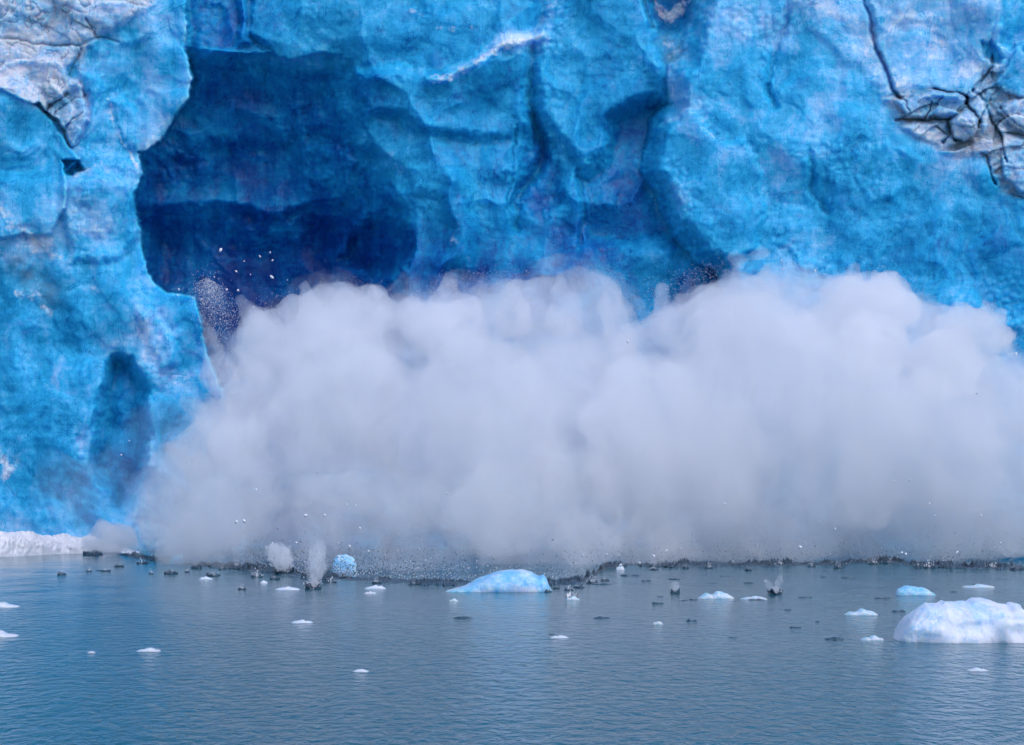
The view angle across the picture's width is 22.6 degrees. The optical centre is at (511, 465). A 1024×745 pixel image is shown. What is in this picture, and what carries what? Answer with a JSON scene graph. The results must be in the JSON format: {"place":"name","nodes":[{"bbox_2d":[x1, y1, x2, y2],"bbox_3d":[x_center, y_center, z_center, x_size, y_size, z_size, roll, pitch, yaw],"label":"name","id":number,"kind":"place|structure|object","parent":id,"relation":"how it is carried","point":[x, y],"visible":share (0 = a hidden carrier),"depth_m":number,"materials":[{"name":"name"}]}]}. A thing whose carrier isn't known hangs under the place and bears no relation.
{"place":"outdoors","nodes":[
{"label":"outdoors","id":0,"kind":"place"},
{"bbox_2d":[0,0,1023,550],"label":"glacier","id":1,"kind":"object","parent":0,"point":[154,154],"visible":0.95,"depth_m":306.39,"materials":[{"name":"blue ice"}]},
{"bbox_2d":[0,549,1023,744],"bbox_3d":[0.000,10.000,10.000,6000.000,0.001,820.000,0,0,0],"label":"water","id":2,"kind":"structure","parent":0,"point":[229,663],"depth_m":134.98,"materials":[{"name":"teal liquid"}]},
{"bbox_2d":[0,630,18,636],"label":"ice floe","id":3,"kind":"object","parent":2,"relation":"on","point":[3,633],"visible":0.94,"depth_m":149.91,"materials":[{"name":"white ice"}]},
{"bbox_2d":[0,602,19,607],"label":"ice floe","id":4,"kind":"object","parent":2,"relation":"on","point":[4,605],"visible":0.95,"depth_m":180.92,"materials":[{"name":"white ice"}]},
{"bbox_2d":[0,530,138,556],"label":"ledge","id":5,"kind":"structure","parent":2,"relation":"on","point":[23,543],"depth_m":288.46,"materials":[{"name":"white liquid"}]},
{"bbox_2d":[137,648,160,651],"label":"ice floe","id":6,"kind":"object","parent":2,"relation":"on","point":[149,650],"visible":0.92,"depth_m":137.87,"materials":[{"name":"white ice"}]},
{"bbox_2d":[164,570,177,573],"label":"water splash","id":7,"kind":"object","parent":2,"relation":"on","point":[170,572],"visible":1,"depth_m":236.96,"materials":[{"name":"white liquid"}]},
{"bbox_2d":[168,554,182,563],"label":"iceberg","id":8,"kind":"object","parent":2,"relation":"on","point":[176,559],"visible":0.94,"depth_m":261.70,"materials":[{"name":"blue ice"}]},
{"bbox_2d":[191,561,201,567],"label":"water splash","id":9,"kind":"object","parent":2,"relation":"on","point":[197,566],"visible":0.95,"depth_m":249.71,"materials":[{"name":"white liquid"}]},
{"bbox_2d":[200,576,211,579],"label":"ice floe","id":10,"kind":"object","parent":2,"relation":"on","point":[205,578],"visible":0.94,"depth_m":225.24,"materials":[{"name":"white ice"}]},
{"bbox_2d":[206,569,219,575],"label":"water splash","id":11,"kind":"object","parent":2,"relation":"on","point":[207,574],"visible":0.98,"depth_m":231.88,"materials":[{"name":"white liquid"}]},
{"bbox_2d":[251,568,262,576],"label":"water splash","id":12,"kind":"object","parent":2,"relation":"on","point":[256,575],"visible":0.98,"depth_m":230.34,"materials":[{"name":"white liquid"}]},
{"bbox_2d":[271,558,293,573],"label":"water splash","id":13,"kind":"object","parent":2,"relation":"on","point":[280,571],"visible":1,"depth_m":236.87,"materials":[{"name":"white liquid"}]},
{"bbox_2d":[275,586,299,589],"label":"ice floe","id":14,"kind":"object","parent":2,"relation":"on","point":[287,588],"visible":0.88,"depth_m":206.35,"materials":[{"name":"white ice"}]},
{"bbox_2d":[292,619,312,622],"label":"ice floe","id":15,"kind":"object","parent":2,"relation":"on","point":[301,621],"visible":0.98,"depth_m":162.88,"materials":[{"name":"white ice"}]},
{"bbox_2d":[303,574,321,588],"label":"water splash","id":16,"kind":"object","parent":2,"relation":"on","point":[311,585],"visible":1,"depth_m":208.08,"materials":[{"name":"white liquid"}]},
{"bbox_2d":[323,576,336,582],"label":"water splash","id":17,"kind":"object","parent":2,"relation":"on","point":[328,581],"visible":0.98,"depth_m":219.40,"materials":[{"name":"white liquid"}]},
{"bbox_2d":[332,554,356,572],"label":"iceberg","id":18,"kind":"object","parent":2,"relation":"on","point":[351,560],"visible":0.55,"depth_m":239.99,"materials":[{"name":"blue ice"}]},
{"bbox_2d":[340,572,354,578],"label":"water splash","id":19,"kind":"object","parent":2,"relation":"on","point":[347,577],"visible":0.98,"depth_m":226.97,"materials":[{"name":"white liquid"}]},
{"bbox_2d":[353,669,368,671],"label":"ice floe","id":20,"kind":"object","parent":2,"relation":"on","point":[360,670],"visible":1,"depth_m":124.28,"materials":[{"name":"white ice"}]},
{"bbox_2d":[365,585,385,588],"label":"ice floe","id":21,"kind":"object","parent":2,"relation":"on","point":[376,587],"visible":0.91,"depth_m":207.74,"materials":[{"name":"white ice"}]},
{"bbox_2d":[454,616,472,617],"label":"ice sliver","id":22,"kind":"object","parent":2,"relation":"on","point":[463,617],"visible":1,"depth_m":168.06,"materials":[{"name":"grey ice"}]},
{"bbox_2d":[446,569,551,591],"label":"iceberg","id":23,"kind":"object","parent":2,"relation":"on","point":[517,580],"visible":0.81,"depth_m":202.61,"materials":[{"name":"blue ice"}]},
{"bbox_2d":[550,635,568,637],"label":"ice floe","id":24,"kind":"object","parent":2,"relation":"on","point":[561,636],"visible":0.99,"depth_m":148.75,"materials":[{"name":"white ice"}]},
{"bbox_2d":[566,596,579,599],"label":"ice floe","id":25,"kind":"object","parent":2,"relation":"on","point":[573,598],"visible":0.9,"depth_m":190.82,"materials":[{"name":"white ice"}]},
{"bbox_2d":[566,588,585,597],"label":"water splash","id":26,"kind":"object","parent":2,"relation":"on","point":[570,594],"visible":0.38,"depth_m":193.35,"materials":[{"name":"white liquid"}]},
{"bbox_2d":[592,582,613,584],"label":"ice sliver","id":27,"kind":"object","parent":2,"relation":"on","point":[608,583],"visible":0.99,"depth_m":216.02,"materials":[{"name":"grey ice"}]},
{"bbox_2d":[620,574,639,575],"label":"ice sliver","id":28,"kind":"object","parent":2,"relation":"on","point":[630,575],"visible":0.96,"depth_m":233.14,"materials":[{"name":"grey ice"}]},
{"bbox_2d":[670,586,679,593],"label":"water splash","id":29,"kind":"object","parent":2,"relation":"on","point":[675,592],"visible":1,"depth_m":200.38,"materials":[{"name":"white liquid"}]},
{"bbox_2d":[698,591,734,598],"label":"ice floe","id":30,"kind":"object","parent":2,"relation":"on","point":[719,595],"visible":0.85,"depth_m":192.55,"materials":[{"name":"white ice"}]},
{"bbox_2d":[741,596,765,598],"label":"ice floe","id":31,"kind":"object","parent":2,"relation":"on","point":[753,597],"visible":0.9,"depth_m":191.78,"materials":[{"name":"white ice"}]},
{"bbox_2d":[767,586,782,594],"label":"water splash","id":32,"kind":"object","parent":2,"relation":"on","point":[774,592],"visible":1,"depth_m":199.21,"materials":[{"name":"white liquid"}]},
{"bbox_2d":[824,636,844,639],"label":"ice floe","id":33,"kind":"object","parent":2,"relation":"on","point":[833,638],"visible":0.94,"depth_m":147.34,"materials":[{"name":"grey ice"}]},
{"bbox_2d":[844,608,877,614],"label":"ice floe","id":34,"kind":"object","parent":2,"relation":"on","point":[860,611],"visible":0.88,"depth_m":171.26,"materials":[{"name":"white ice"}]},
{"bbox_2d":[860,635,883,640],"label":"ice floe","id":35,"kind":"object","parent":2,"relation":"on","point":[873,638],"visible":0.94,"depth_m":146.62,"materials":[{"name":"white ice"}]},
{"bbox_2d":[868,558,881,564],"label":"water splash","id":36,"kind":"object","parent":2,"relation":"on","point":[872,563],"visible":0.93,"depth_m":259.82,"materials":[{"name":"white liquid"}]},
{"bbox_2d":[874,596,890,598],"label":"ice sliver","id":37,"kind":"object","parent":2,"relation":"on","point":[887,597],"visible":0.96,"depth_m":192.94,"materials":[{"name":"grey ice"}]},
{"bbox_2d":[895,585,935,595],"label":"iceberg","id":38,"kind":"object","parent":2,"relation":"on","point":[907,590],"visible":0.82,"depth_m":197.42,"materials":[{"name":"blue ice"}]},
{"bbox_2d":[923,556,936,567],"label":"water splash","id":39,"kind":"object","parent":2,"relation":"on","point":[928,566],"visible":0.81,"depth_m":249.81,"materials":[{"name":"white liquid"}]},
{"bbox_2d":[893,597,1023,643],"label":"iceberg","id":40,"kind":"object","parent":2,"relation":"on","point":[976,620],"visible":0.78,"depth_m":144.98,"materials":[{"name":"white ice"}]},
{"bbox_2d":[967,667,987,670],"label":"ice floe","id":41,"kind":"object","parent":2,"relation":"on","point":[976,669],"visible":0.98,"depth_m":124.72,"materials":[{"name":"white ice"}]},
{"bbox_2d":[962,584,994,587],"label":"ice floe","id":42,"kind":"object","parent":2,"relation":"on","point":[979,586],"visible":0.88,"depth_m":210.19,"materials":[{"name":"white ice"}]},
{"bbox_2d":[987,562,997,567],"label":"water splash","id":43,"kind":"object","parent":2,"relation":"on","point":[991,566],"visible":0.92,"depth_m":249.84,"materials":[{"name":"white liquid"}]},
{"bbox_2d":[1009,566,1023,569],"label":"water splash","id":44,"kind":"object","parent":2,"relation":"on","point":[1015,568],"visible":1,"depth_m":245.82,"materials":[{"name":"white liquid"}]},
{"bbox_2d":[83,548,1023,585],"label":"churned water","id":45,"kind":"structure","parent":0,"point":[323,574],"depth_m":251.76,"materials":[{"name":"grey liquid"}]},
{"bbox_2d":[91,257,1023,580],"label":"cloud","id":46,"kind":"structure","parent":0,"point":[341,559],"depth_m":259.22,"materials":[{"name":"liquid"}]}
]}

